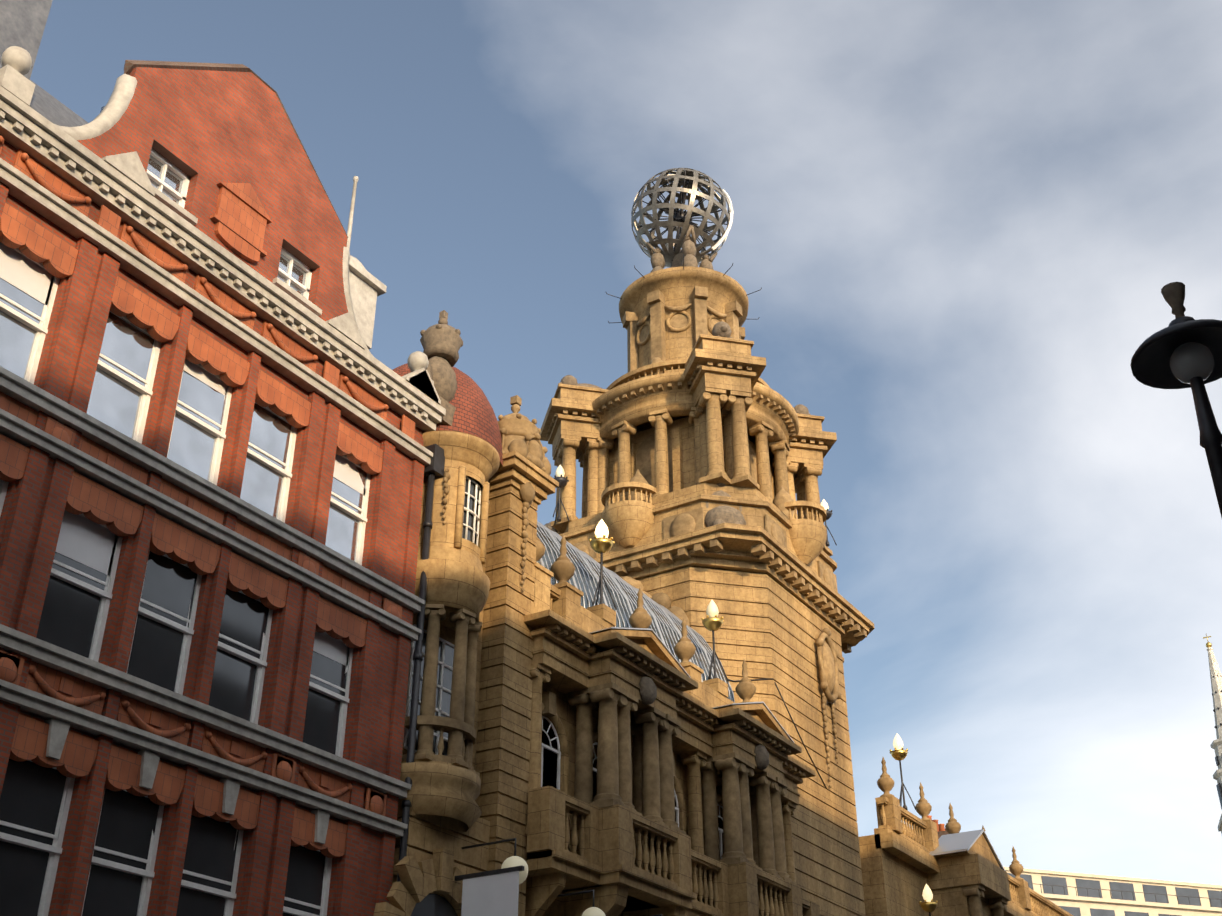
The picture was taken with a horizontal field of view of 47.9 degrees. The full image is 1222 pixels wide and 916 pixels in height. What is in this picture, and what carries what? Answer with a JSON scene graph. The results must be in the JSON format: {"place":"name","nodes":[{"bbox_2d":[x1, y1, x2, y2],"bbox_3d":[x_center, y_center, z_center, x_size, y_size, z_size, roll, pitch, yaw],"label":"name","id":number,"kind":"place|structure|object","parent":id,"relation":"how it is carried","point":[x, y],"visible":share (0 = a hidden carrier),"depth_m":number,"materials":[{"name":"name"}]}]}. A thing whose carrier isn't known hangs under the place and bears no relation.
{"place":"outdoors","nodes":[
{"label":"outdoors","id":0,"kind":"place"},
{"bbox_2d":[461,871,518,915],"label":"banner","id":1,"kind":"object","parent":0,"point":[494,895],"visible":1,"depth_m":25.96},
{"bbox_2d":[30,0,1221,884],"label":"sky","id":2,"kind":"structure","parent":0,"point":[961,226],"materials":[{"name":"blue"}]},
{"bbox_2d":[373,254,1221,915],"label":"theatre building","id":3,"kind":"structure","parent":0,"point":[713,422],"depth_m":36.63,"materials":[{"name":"beige stone"}]},
{"bbox_2d":[393,363,502,465],"bbox_3d":[-4.408,-0.893,32.923,3.800,2.750,3.800,-17,-34,27],"label":"domed roof","id":4,"kind":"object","parent":3,"relation":"attached to","point":[474,414],"visible":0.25,"depth_m":31.70,"materials":[{"name":"red tile"}]},
{"bbox_2d":[501,856,605,915],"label":"globe lamps","id":5,"kind":"object","parent":3,"relation":"attached to","point":[513,861],"visible":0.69,"depth_m":26.20,"materials":[{"name":"beige glass"}]},
{"bbox_2d":[403,477,722,858],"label":"window frames","id":6,"kind":"structure","parent":3,"relation":"attached to","point":[444,642],"depth_m":30.09,"materials":[{"name":"white wood"}]},
{"bbox_2d":[537,526,733,701],"bbox_3d":[-3.611,4.766,40.280,10.200,5.100,11.550,-17,-34,27],"label":"glass roof","id":7,"kind":"object","parent":3,"relation":"on","point":[607,600],"visible":0.1,"depth_m":37.58,"materials":[{"name":"glass"}]},
{"bbox_2d":[631,168,729,267],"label":"globe","id":8,"kind":"object","parent":3,"relation":"on","point":[695,178],"visible":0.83,"depth_m":57.29,"materials":[{"name":"silver metal"}]},
{"bbox_2d":[711,189,733,249],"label":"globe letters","id":9,"kind":"object","parent":8,"relation":"attached to","point":[720,241],"visible":0.83,"depth_m":57.85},
{"bbox_2d":[589,535,937,912],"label":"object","id":10,"kind":"object","parent":3,"relation":"attached to","point":[603,544],"visible":1,"depth_m":40.14,"materials":[{"name":"gold metal"}]},
{"bbox_2d":[595,519,608,537],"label":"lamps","id":11,"kind":"object","parent":10,"relation":"on","point":[601,529],"visible":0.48,"depth_m":35.92,"materials":[{"name":"white glass"}]},
{"bbox_2d":[555,465,718,616],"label":"lamps","id":12,"kind":"object","parent":10,"relation":"on","point":[712,610],"visible":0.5,"depth_m":40.49,"materials":[{"name":"beige glass"}]},
{"bbox_2d":[820,499,932,901],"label":"lamps","id":13,"kind":"object","parent":10,"relation":"on","point":[927,894],"visible":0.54,"depth_m":50.88,"materials":[{"name":"beige glass"}]},
{"bbox_2d":[537,521,1004,870],"bbox_3d":[1.940,1.700,50.146,12.580,22.230,29.730,-17,-34,27],"label":"roof","id":14,"kind":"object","parent":3,"relation":"on","point":[957,842],"visible":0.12,"depth_m":39.31,"materials":[{"name":"grey metal"}]},
{"bbox_2d":[410,225,1185,769],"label":"decorative ornaments","id":15,"kind":"object","parent":3,"relation":"attached to","point":[442,341],"visible":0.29,"depth_m":32.38},
{"bbox_2d":[937,830,948,838],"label":"chimneys","id":16,"kind":"object","parent":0,"point":[941,833],"depth_m":59.07,"materials":[{"name":"brown brick"}]},
{"bbox_2d":[927,815,945,831],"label":"chimney pots","id":17,"kind":"object","parent":16,"relation":"on","point":[940,827],"visible":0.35,"depth_m":60.72,"materials":[{"name":"ceramic"}]},
{"bbox_2d":[1169,342,1213,383],"bbox_3d":[4.101,-0.672,9.707,0.300,0.300,0.300,-17,-34,27],"label":"lamp globe","id":18,"kind":"object","parent":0,"point":[1188,361],"visible":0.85,"depth_m":9.60,"materials":[{"name":"white glass"}]},
{"bbox_3d":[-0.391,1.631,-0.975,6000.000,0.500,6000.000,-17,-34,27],"label":"ground","id":19,"kind":"structure","parent":0,"visible":0},
{"bbox_2d":[0,67,424,915],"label":"brick wall","id":20,"kind":"structure","parent":19,"relation":"on","point":[206,131],"depth_m":24.86,"materials":[{"name":"red brick"}]},
{"bbox_2d":[0,0,87,126],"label":"roof","id":21,"kind":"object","parent":20,"relation":"on","point":[22,23],"visible":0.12,"depth_m":24.20,"materials":[{"name":"grey"}]},
{"bbox_2d":[0,551,346,915],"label":"window panes","id":22,"kind":"object","parent":20,"relation":"attached to","point":[31,795],"visible":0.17,"depth_m":22.01,"materials":[{"name":"black glass"}]},
{"bbox_2d":[0,242,365,665],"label":"window blinds","id":23,"kind":"object","parent":20,"relation":"attached to","point":[85,541],"visible":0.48,"depth_m":22.24,"materials":[{"name":"white fabric"}]},
{"bbox_2d":[0,149,370,915],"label":"window frames","id":24,"kind":"structure","parent":20,"relation":"attached to","point":[106,595],"depth_m":23.18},
{"bbox_2d":[0,135,415,857],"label":"terracotta ornaments","id":25,"kind":"object","parent":20,"relation":"attached to","point":[240,217],"visible":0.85,"depth_m":23.52},
{"bbox_2d":[0,46,445,843],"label":"trim","id":26,"kind":"structure","parent":20,"relation":"attached to","point":[126,190],"depth_m":24.21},
{"bbox_2d":[124,60,347,236],"bbox_3d":[-7.425,-6.860,28.331,0.280,2.638,6.157,-17,-34,27],"label":"gable coping","id":27,"kind":"object","parent":20,"relation":"attached to","point":[130,66],"visible":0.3,"depth_m":27.32,"materials":[{"name":"grey stone"}]},
{"bbox_2d":[397,444,444,882],"bbox_3d":[-3.879,7.143,26.040,0.320,16.950,0.360,-17,-34,27],"label":"drainpipe","id":28,"kind":"object","parent":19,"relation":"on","point":[434,469],"visible":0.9,"depth_m":28.07,"materials":[{"name":"black metal"}]},
{"bbox_2d":[1004,867,1221,915],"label":"modern block","id":29,"kind":"structure","parent":19,"relation":"on","point":[1118,906],"depth_m":155.88,"materials":[{"name":"beige concrete"}]},
{"bbox_2d":[1007,873,1221,915],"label":"windows","id":30,"kind":"structure","parent":29,"relation":"in","point":[1049,881],"depth_m":157.10,"materials":[{"name":"grey glass"}]},
{"bbox_2d":[1207,647,1221,833],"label":"steeple","id":31,"kind":"object","parent":19,"relation":"on","point":[1216,685],"depth_m":224.64,"materials":[{"name":"white stone"}]},
{"bbox_2d":[1203,634,1211,647],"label":"cross finial","id":32,"kind":"object","parent":31,"relation":"on","point":[1208,644],"visible":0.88,"depth_m":231.29,"materials":[{"name":"gold metal"}]}
]}

